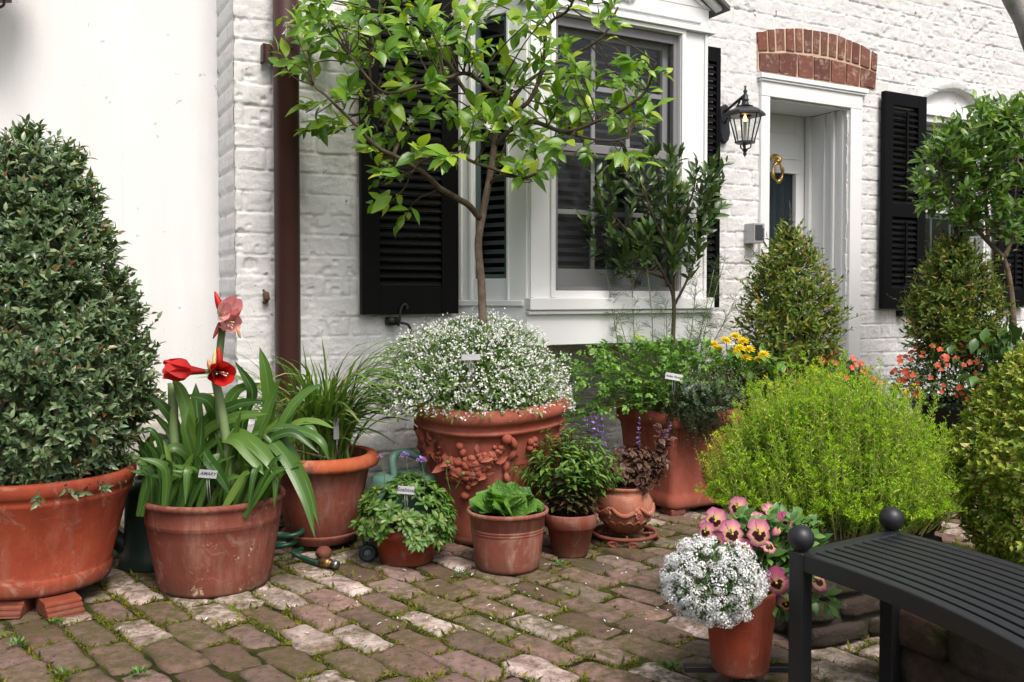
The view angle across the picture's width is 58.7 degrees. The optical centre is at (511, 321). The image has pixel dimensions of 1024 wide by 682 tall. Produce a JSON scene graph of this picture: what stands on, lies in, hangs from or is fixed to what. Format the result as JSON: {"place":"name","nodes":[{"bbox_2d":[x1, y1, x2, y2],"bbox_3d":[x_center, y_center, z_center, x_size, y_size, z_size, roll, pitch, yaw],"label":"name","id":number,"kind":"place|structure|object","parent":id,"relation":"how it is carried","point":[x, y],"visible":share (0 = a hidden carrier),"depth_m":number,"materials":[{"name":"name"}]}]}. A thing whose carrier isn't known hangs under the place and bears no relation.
{"place":"outdoors","nodes":[
{"label":"outdoors","id":0,"kind":"place"},
{"bbox_2d":[0,462,1015,681],"bbox_3d":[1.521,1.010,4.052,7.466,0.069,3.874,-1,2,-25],"label":"brick paving","id":1,"kind":"structure","parent":0,"point":[186,660],"depth_m":3.00,"materials":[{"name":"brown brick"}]},
{"bbox_2d":[0,598,35,618],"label":"pot riser","id":2,"kind":"object","parent":1,"relation":"on","point":[10,609],"visible":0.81,"depth_m":3.13,"materials":[{"name":"orange ceramic"}]},
{"bbox_2d":[0,459,136,600],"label":"terracotta pot","id":3,"kind":"object","parent":2,"relation":"on","point":[56,544],"visible":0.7,"depth_m":3.14,"materials":[{"name":"ceramic"}]},
{"bbox_2d":[0,113,167,509],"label":"clipped shrub","id":4,"kind":"object","parent":3,"relation":"on","point":[75,378],"visible":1,"depth_m":3.17,"materials":[{"name":"green plant"}]},
{"bbox_2d":[8,635,30,647],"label":"seedling","id":5,"kind":"object","parent":1,"relation":"on","point":[17,640],"visible":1,"depth_m":2.85,"materials":[{"name":"green plant"}]},
{"bbox_2d":[42,615,66,626],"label":"seedling","id":6,"kind":"object","parent":1,"relation":"on","point":[54,620],"visible":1,"depth_m":3.03,"materials":[{"name":"green plant"}]},
{"bbox_2d":[35,591,84,620],"bbox_3d":[-1.572,0.986,3.166,0.118,0.051,0.149,-1,2,-43],"label":"pot riser","id":7,"kind":"object","parent":1,"relation":"on","point":[67,604],"visible":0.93,"depth_m":3.13,"materials":[{"name":"orange ceramic"}]},
{"bbox_2d":[47,665,73,681],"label":"seedling","id":8,"kind":"object","parent":1,"relation":"on","point":[60,669],"visible":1,"depth_m":2.62,"materials":[{"name":"green plant"}]},
{"bbox_2d":[0,0,220,526],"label":"stucco wall","id":9,"kind":"structure","parent":1,"relation":"on","point":[125,91],"depth_m":4.41,"materials":[{"name":"paint"}]},
{"bbox_2d":[0,0,11,8],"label":"wall lantern","id":10,"kind":"object","parent":9,"relation":"attached to","point":[3,2],"depth_m":3.87,"materials":[{"name":"grey metal"}]},
{"bbox_2d":[113,468,154,572],"bbox_3d":[-1.502,0.771,3.710,0.383,0.452,0.287,-1,2,-43],"label":"watering can","id":11,"kind":"object","parent":1,"relation":"on","point":[131,548],"visible":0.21,"depth_m":3.63,"materials":[{"name":"green plastic"}]},
{"bbox_2d":[124,666,150,679],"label":"seedling","id":12,"kind":"object","parent":1,"relation":"on","point":[137,670],"visible":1,"depth_m":2.62,"materials":[{"name":"green plant"}]},
{"bbox_2d":[144,486,285,598],"bbox_3d":[-1.144,0.828,3.502,0.537,0.348,0.539,0,2,0],"label":"terracotta pot","id":13,"kind":"object","parent":1,"relation":"on","point":[215,551],"visible":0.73,"depth_m":3.30,"materials":[{"name":"ceramic"}]},
{"bbox_2d":[198,469,217,506],"bbox_3d":[-1.088,0.607,3.267,0.066,0.156,0.030,0,2,0],"label":"plant label","id":14,"kind":"object","parent":13,"relation":"in","point":[208,474],"visible":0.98,"depth_m":3.26,"materials":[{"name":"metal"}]},
{"bbox_2d":[118,291,334,536],"bbox_3d":[-1.091,0.329,3.433,0.836,0.884,0.392,0,2,0],"label":"amaryllis","id":15,"kind":"object","parent":13,"relation":"on","point":[257,463],"visible":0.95,"depth_m":3.40,"materials":[{"name":"green plant"}]},
{"bbox_2d":[275,554,291,561],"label":"seedling","id":16,"kind":"object","parent":1,"relation":"on","point":[283,557],"visible":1,"depth_m":3.77,"materials":[{"name":"green plant"}]},
{"bbox_2d":[275,524,339,568],"bbox_3d":[-0.858,0.936,3.822,0.455,0.115,0.156,1,2,35],"label":"garden hose","id":17,"kind":"object","parent":1,"relation":"on","point":[326,563],"visible":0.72,"depth_m":3.83,"materials":[{"name":"green rubber"}]},
{"bbox_2d":[281,526,358,546],"bbox_3d":[-0.848,0.944,4.062,0.352,0.049,0.352,0,2,0],"label":"saucer","id":18,"kind":"object","parent":1,"relation":"on","point":[324,541],"visible":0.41,"depth_m":3.91,"materials":[{"name":"ceramic"}]},
{"bbox_2d":[281,444,378,537],"bbox_3d":[-0.847,0.761,4.057,0.510,0.362,0.511,0,2,0],"label":"terracotta pot","id":19,"kind":"object","parent":18,"relation":"on","point":[338,486],"visible":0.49,"depth_m":3.90,"materials":[{"name":"ceramic"}]},
{"bbox_2d":[193,337,453,460],"bbox_3d":[-0.788,0.361,3.908,0.996,0.593,0.924,-1,2,-34],"label":"grass plant","id":20,"kind":"object","parent":19,"relation":"on","point":[330,403],"depth_m":3.95,"materials":[{"name":"green plant"}]},
{"bbox_2d":[334,418,338,458],"bbox_3d":[-0.754,0.508,3.917,0.026,0.184,0.030,0,2,0],"label":"plant label","id":21,"kind":"object","parent":19,"relation":"in","point":[336,432],"visible":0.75,"depth_m":3.91,"materials":[{"name":"metal"}]},
{"bbox_2d":[315,546,331,558],"bbox_3d":[-0.784,0.964,3.790,0.069,0.062,0.068,0,2,0],"label":"pot riser","id":22,"kind":"object","parent":1,"relation":"on","point":[323,551],"visible":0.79,"depth_m":3.77,"materials":[{"name":"orange ceramic"}]},
{"bbox_2d":[358,513,377,561],"bbox_3d":[-0.541,0.893,3.794,0.191,0.203,0.098,0,2,0],"label":"hose cart","id":23,"kind":"object","parent":1,"relation":"on","point":[367,552],"visible":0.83,"depth_m":3.76,"materials":[{"name":"grey plastic"}]},
{"bbox_2d":[371,448,437,546],"bbox_3d":[-0.478,0.775,4.043,0.307,0.425,0.260,0,2,0],"label":"watering can","id":24,"kind":"object","parent":1,"relation":"on","point":[390,474],"visible":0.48,"depth_m":3.97,"materials":[{"name":"green plastic"}]},
{"bbox_2d":[371,518,440,567],"bbox_3d":[-0.440,0.914,3.789,0.296,0.160,0.294,0,2,0],"label":"terracotta pot","id":25,"kind":"object","parent":1,"relation":"on","point":[393,550],"visible":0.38,"depth_m":3.68,"materials":[{"name":"ceramic"}]},
{"bbox_2d":[348,451,464,553],"bbox_3d":[-0.429,0.726,3.788,0.474,0.386,0.442,0,2,0],"label":"pincushion plant","id":26,"kind":"object","parent":25,"relation":"on","point":[387,511],"visible":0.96,"depth_m":3.67,"materials":[{"name":"green plant"}]},
{"bbox_2d":[397,485,414,510],"bbox_3d":[-0.420,0.730,3.621,0.074,0.157,0.031,0,2,0],"label":"plant label","id":27,"kind":"object","parent":26,"relation":"in","point":[406,490],"visible":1,"depth_m":3.61,"materials":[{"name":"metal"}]},
{"bbox_2d":[205,524,675,633],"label":"fallen petals","id":28,"kind":"object","parent":1,"relation":"on","point":[487,605],"visible":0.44,"depth_m":3.17,"materials":[{"name":"plant"}]},
{"bbox_2d":[453,566,468,577],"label":"seedling","id":29,"kind":"object","parent":1,"relation":"on","point":[464,573],"visible":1,"depth_m":3.54,"materials":[{"name":"green plant"}]},
{"bbox_2d":[409,393,569,545],"bbox_3d":[-0.102,0.664,4.163,0.734,0.640,0.724,0,2,0],"label":"terracotta urn","id":30,"kind":"object","parent":1,"relation":"on","point":[483,453],"visible":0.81,"depth_m":3.88,"materials":[{"name":"ceramic"}]},
{"bbox_2d":[267,0,677,403],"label":"citrus tree","id":31,"kind":"object","parent":30,"relation":"in","point":[495,114],"visible":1,"depth_m":3.98,"materials":[{"name":"green plant"}]},
{"bbox_2d":[369,304,577,424],"bbox_3d":[-0.173,0.174,4.147,0.944,0.504,0.849,0,2,0],"label":"white cloud plant","id":32,"kind":"object","parent":30,"relation":"on","point":[518,369],"visible":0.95,"depth_m":3.96,"materials":[{"name":"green plant"}]},
{"bbox_2d":[461,354,479,389],"bbox_3d":[-0.171,0.212,3.795,0.079,0.152,0.034,0,2,0],"label":"plant label","id":33,"kind":"object","parent":32,"relation":"in","point":[469,357],"visible":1,"depth_m":3.79,"materials":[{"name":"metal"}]},
{"bbox_2d":[0,467,988,681],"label":"moss","id":34,"kind":"object","parent":1,"relation":"on","point":[341,645],"visible":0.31,"depth_m":3.08,"materials":[{"name":"green plant"}]},
{"bbox_2d":[466,505,548,575],"bbox_3d":[-0.018,0.875,3.702,0.334,0.243,0.334,0,2,0],"label":"terracotta pot","id":35,"kind":"object","parent":1,"relation":"on","point":[508,545],"visible":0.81,"depth_m":3.58,"materials":[{"name":"ceramic"}]},
{"bbox_2d":[469,479,543,516],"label":"leafy greens","id":36,"kind":"object","parent":35,"relation":"on","point":[501,498],"visible":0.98,"depth_m":3.64,"materials":[{"name":"green plant"}]},
{"bbox_2d":[550,559,566,567],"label":"seedling","id":37,"kind":"object","parent":1,"relation":"on","point":[558,561],"visible":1,"depth_m":3.68,"materials":[{"name":"green plant"}]},
{"bbox_2d":[544,508,596,558],"bbox_3d":[0.248,0.900,3.879,0.228,0.184,0.229,0,2,0],"label":"terracotta pot","id":38,"kind":"object","parent":1,"relation":"on","point":[570,537],"visible":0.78,"depth_m":3.80,"materials":[{"name":"ceramic"}]},
{"bbox_2d":[509,423,625,516],"bbox_3d":[0.230,0.633,3.878,0.497,0.397,0.353,0,2,0],"label":"bushy herb","id":39,"kind":"object","parent":38,"relation":"on","point":[575,484],"visible":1,"depth_m":3.82,"materials":[{"name":"green plant"}]},
{"bbox_2d":[216,0,1023,525],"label":"brick house","id":40,"kind":"structure","parent":1,"relation":"on","point":[852,98],"depth_m":5.02,"materials":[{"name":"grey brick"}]},
{"bbox_2d":[262,289,269,303],"bbox_3d":[-1.168,-0.119,4.324,0.036,0.075,0.050,0,2,-17],"label":"wall anchor","id":41,"kind":"object","parent":40,"relation":"attached to","point":[266,296],"depth_m":4.30,"materials":[{"name":"brown metal"}]},
{"bbox_2d":[260,0,300,518],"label":"downspout","id":42,"kind":"object","parent":40,"relation":"attached to","point":[287,234],"visible":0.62,"depth_m":4.25,"materials":[{"name":"brown metal"}]},
{"bbox_2d":[456,0,729,345],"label":"bay window","id":43,"kind":"structure","parent":40,"relation":"in","point":[569,303],"depth_m":4.80,"materials":[{"name":"white wood"}]},
{"bbox_2d":[720,85,765,156],"bbox_3d":[1.357,-1.167,5.441,0.241,0.419,0.496,0,2,0],"label":"wall lantern","id":44,"kind":"object","parent":40,"relation":"attached to","point":[745,110],"depth_m":5.29,"materials":[{"name":"metal"}]},
{"bbox_2d":[743,223,764,243],"bbox_3d":[1.528,-0.556,5.768,0.088,0.125,0.129,-1,2,-29],"label":"intercom box","id":45,"kind":"object","parent":40,"relation":"attached to","point":[754,233],"visible":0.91,"depth_m":5.72,"materials":[{"name":"silver metal"}]},
{"bbox_2d":[768,113,804,360],"bbox_3d":[1.811,-0.256,6.349,0.741,2.396,0.168,-1,2,-29],"label":"door","id":46,"kind":"structure","parent":40,"relation":"in","point":[787,133],"depth_m":6.46,"materials":[{"name":"white wood"}]},
{"bbox_2d":[925,105,994,314],"bbox_3d":[3.271,-0.790,6.803,0.900,1.572,0.180,-1,2,-29],"label":"window","id":47,"kind":"structure","parent":40,"relation":"in","point":[932,111],"depth_m":6.79,"materials":[{"name":"grey"}]},
{"bbox_2d":[592,524,659,548],"bbox_3d":[0.508,0.961,4.082,0.303,0.049,0.299,0,2,0],"label":"saucer","id":48,"kind":"object","parent":1,"relation":"on","point":[648,530],"visible":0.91,"depth_m":3.99,"materials":[{"name":"ceramic"}]},
{"bbox_2d":[594,484,654,533],"bbox_3d":[0.505,0.832,4.079,0.273,0.209,0.273,0,2,0],"label":"terracotta bowl","id":49,"kind":"object","parent":48,"relation":"on","point":[626,511],"visible":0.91,"depth_m":3.98,"materials":[{"name":"ceramic"}]},
{"bbox_2d":[584,411,677,495],"bbox_3d":[0.541,0.583,4.064,0.316,0.387,0.307,-1,2,-38],"label":"coleus","id":50,"kind":"object","parent":49,"relation":"on","point":[641,470],"visible":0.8,"depth_m":4.03,"materials":[{"name":"brown plant"}]},
{"bbox_2d":[660,658,680,673],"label":"seedling","id":51,"kind":"object","parent":1,"relation":"on","point":[670,662],"visible":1,"depth_m":2.66,"materials":[{"name":"green plant"}]},
{"bbox_2d":[616,402,743,515],"bbox_3d":[0.882,0.708,4.823,0.509,0.516,0.509,-1,2,-29],"label":"square planter","id":52,"kind":"object","parent":1,"relation":"on","point":[674,494],"visible":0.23,"depth_m":4.60,"materials":[{"name":"ceramic"}]},
{"bbox_2d":[559,332,742,425],"bbox_3d":[0.690,0.291,4.711,0.968,0.479,0.583,0,2,0],"label":"parsley","id":53,"kind":"object","parent":52,"relation":"on","point":[651,396],"visible":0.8,"depth_m":4.62,"materials":[{"name":"green plant"}]},
{"bbox_2d":[665,372,682,402],"bbox_3d":[0.798,0.331,4.489,0.093,0.164,0.031,0,2,0],"label":"plant label","id":54,"kind":"object","parent":53,"relation":"in","point":[672,376],"visible":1,"depth_m":4.48,"materials":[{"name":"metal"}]},
{"bbox_2d":[574,134,734,390],"bbox_3d":[0.753,-0.251,4.811,0.828,1.523,0.596,0,2,11],"label":"bay tree","id":55,"kind":"object","parent":52,"relation":"on","point":[677,218],"visible":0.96,"depth_m":4.75,"materials":[{"name":"green plant"}]},
{"bbox_2d":[597,235,747,400],"bbox_3d":[0.836,-0.034,4.824,0.832,0.881,0.324,0,2,-13],"label":"fennel","id":56,"kind":"object","parent":52,"relation":"on","point":[704,318],"visible":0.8,"depth_m":4.82,"materials":[{"name":"green"}]},
{"bbox_2d":[660,374,744,454],"bbox_3d":[0.933,0.456,4.479,0.388,0.405,0.258,1,2,26],"label":"thyme","id":57,"kind":"object","parent":52,"relation":"on","point":[705,399],"visible":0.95,"depth_m":4.46,"materials":[{"name":"green plant"}]},
{"bbox_2d":[681,385,697,396],"bbox_3d":[0.876,0.391,4.491,0.083,0.170,0.031,0,2,0],"label":"plant label","id":58,"kind":"object","parent":57,"relation":"in","point":[687,389],"visible":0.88,"depth_m":4.48,"materials":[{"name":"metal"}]},
{"bbox_2d":[687,355,770,407],"bbox_3d":[1.066,0.317,4.712,0.579,0.316,0.377,-2,2,-45],"label":"oregano","id":59,"kind":"object","parent":52,"relation":"on","point":[741,401],"visible":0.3,"depth_m":4.71,"materials":[{"name":"green plant"}]},
{"bbox_2d":[683,663,787,681],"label":"pot stand","id":60,"kind":"object","parent":1,"relation":"on","point":[708,668],"visible":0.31,"depth_m":2.55,"materials":[{"name":"black metal"}]},
{"bbox_2d":[706,577,777,678],"bbox_3d":[0.633,0.848,2.525,0.202,0.232,0.200,0,2,0],"label":"terracotta pot","id":61,"kind":"object","parent":60,"relation":"on","point":[741,649],"visible":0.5,"depth_m":2.45,"materials":[{"name":"ceramic"}]},
{"bbox_2d":[659,533,770,628],"bbox_3d":[0.535,0.684,2.394,0.288,0.241,0.275,0,2,0],"label":"white alyssum","id":62,"kind":"object","parent":61,"relation":"on","point":[684,597],"visible":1,"depth_m":2.33,"materials":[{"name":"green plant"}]},
{"bbox_2d":[698,496,842,622],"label":"pansies","id":63,"kind":"object","parent":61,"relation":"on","point":[767,541],"visible":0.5,"depth_m":2.48,"materials":[{"name":"pink plant"}]},
{"bbox_2d":[740,401,769,443],"bbox_3d":[1.328,0.693,5.164,0.370,0.526,0.370,0,2,0],"label":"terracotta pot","id":64,"kind":"object","parent":1,"relation":"on","point":[742,408],"visible":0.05,"depth_m":4.99,"materials":[{"name":"ceramic"}]},
{"bbox_2d":[692,332,807,403],"bbox_3d":[1.290,0.258,5.044,0.862,0.421,0.706,-1,2,-21],"label":"marigold plant","id":65,"kind":"object","parent":64,"relation":"on","point":[740,358],"visible":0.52,"depth_m":4.81,"materials":[{"name":"green plant"}]},
{"bbox_2d":[746,507,942,648],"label":"brick wall","id":66,"kind":"structure","parent":1,"relation":"on","point":[859,614],"depth_m":2.88,"materials":[{"name":"brown brick"}]},
{"bbox_2d":[694,348,975,540],"bbox_3d":[1.074,0.383,3.059,0.913,0.585,0.746,0,2,0],"label":"stonecrop","id":67,"kind":"object","parent":66,"relation":"on","point":[880,455],"visible":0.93,"depth_m":2.90,"materials":[{"name":"green plant"}]},
{"bbox_2d":[787,506,1023,681],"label":"metal bench","id":68,"kind":"object","parent":1,"relation":"on","point":[976,598],"visible":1,"depth_m":2.20,"materials":[{"name":"black metal"}]},
{"bbox_2d":[909,396,984,488],"bbox_3d":[2.574,0.705,5.321,0.467,0.493,0.473,0,2,0],"label":"black pot","id":69,"kind":"object","parent":1,"relation":"on","point":[951,418],"visible":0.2,"depth_m":5.16,"materials":[{"name":"black"}]},
{"bbox_2d":[889,340,999,413],"bbox_3d":[2.564,0.292,5.294,0.705,0.437,0.683,0,2,0],"label":"red flower plant","id":70,"kind":"object","parent":69,"relation":"on","point":[912,374],"visible":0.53,"depth_m":5.16,"materials":[{"name":"green plant"}]},
{"bbox_2d":[929,209,976,401],"bbox_3d":[2.574,-0.073,5.300,0.252,1.169,0.252,1,2,22],"label":"obelisk trellis","id":71,"kind":"object","parent":69,"relation":"on","point":[955,229],"visible":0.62,"depth_m":5.27,"materials":[{"name":"black metal"}]},
{"bbox_2d":[888,226,1023,403],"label":"shrub","id":72,"kind":"object","parent":69,"relation":"on","point":[939,307],"visible":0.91,"depth_m":5.19,"materials":[{"name":"green plant"}]},
{"bbox_2d":[901,89,1023,461],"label":"citrus tree","id":73,"kind":"object","parent":69,"relation":"on","point":[993,118],"visible":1,"depth_m":5.17,"materials":[{"name":"green plant"}]},
{"bbox_2d":[942,321,1023,462],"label":"broad leaf plant","id":74,"kind":"object","parent":69,"relation":"on","point":[986,337],"visible":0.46,"depth_m":4.94,"materials":[{"name":"green plant"}]},
{"bbox_2d":[898,609,1023,681],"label":"curved stone wall","id":75,"kind":"structure","parent":1,"relation":"on","point":[931,652],"depth_m":2.41,"materials":[{"name":"grey stone"}]},
{"bbox_2d":[939,338,1023,565],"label":"boxwood","id":76,"kind":"object","parent":1,"relation":"on","point":[995,511],"visible":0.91,"depth_m":2.90,"materials":[{"name":"green plant"}]},
{"bbox_2d":[1001,0,1023,50],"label":"grey tree","id":77,"kind":"object","parent":1,"relation":"on","point":[1015,9],"visible":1,"depth_m":4.53,"materials":[{"name":"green plant"}]},
{"bbox_2d":[962,346,997,386],"bbox_3d":[2.665,0.311,5.224,0.232,0.428,0.195,0,2,0],"label":"orange marigold","id":78,"kind":"object","parent":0,"point":[970,357],"visible":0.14,"depth_m":5.16,"materials":[{"name":"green plant"}]},
{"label":"black pot","id":79,"kind":"object","parent":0,"visible":0},
{"bbox_2d":[772,199,807,383],"bbox_3d":[1.565,-0.122,5.149,0.252,1.142,0.252,1,2,22],"label":"obelisk trellis","id":80,"kind":"object","parent":79,"relation":"on","point":[789,213],"visible":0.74,"depth_m":5.12,"materials":[{"name":"black metal"}]},
{"bbox_2d":[722,217,865,387],"bbox_3d":[1.587,-0.081,5.130,0.733,1.024,0.737,0,2,0],"label":"shrub","id":81,"kind":"object","parent":79,"relation":"on","point":[786,289],"visible":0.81,"depth_m":5.02,"materials":[{"name":"green plant"}]},
{"bbox_2d":[781,351,884,393],"bbox_3d":[1.752,0.292,5.142,0.652,0.258,0.634,0,2,0],"label":"red flower plant","id":82,"kind":"object","parent":79,"relation":"on","point":[853,364],"visible":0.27,"depth_m":4.99,"materials":[{"name":"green plant"}]}
]}

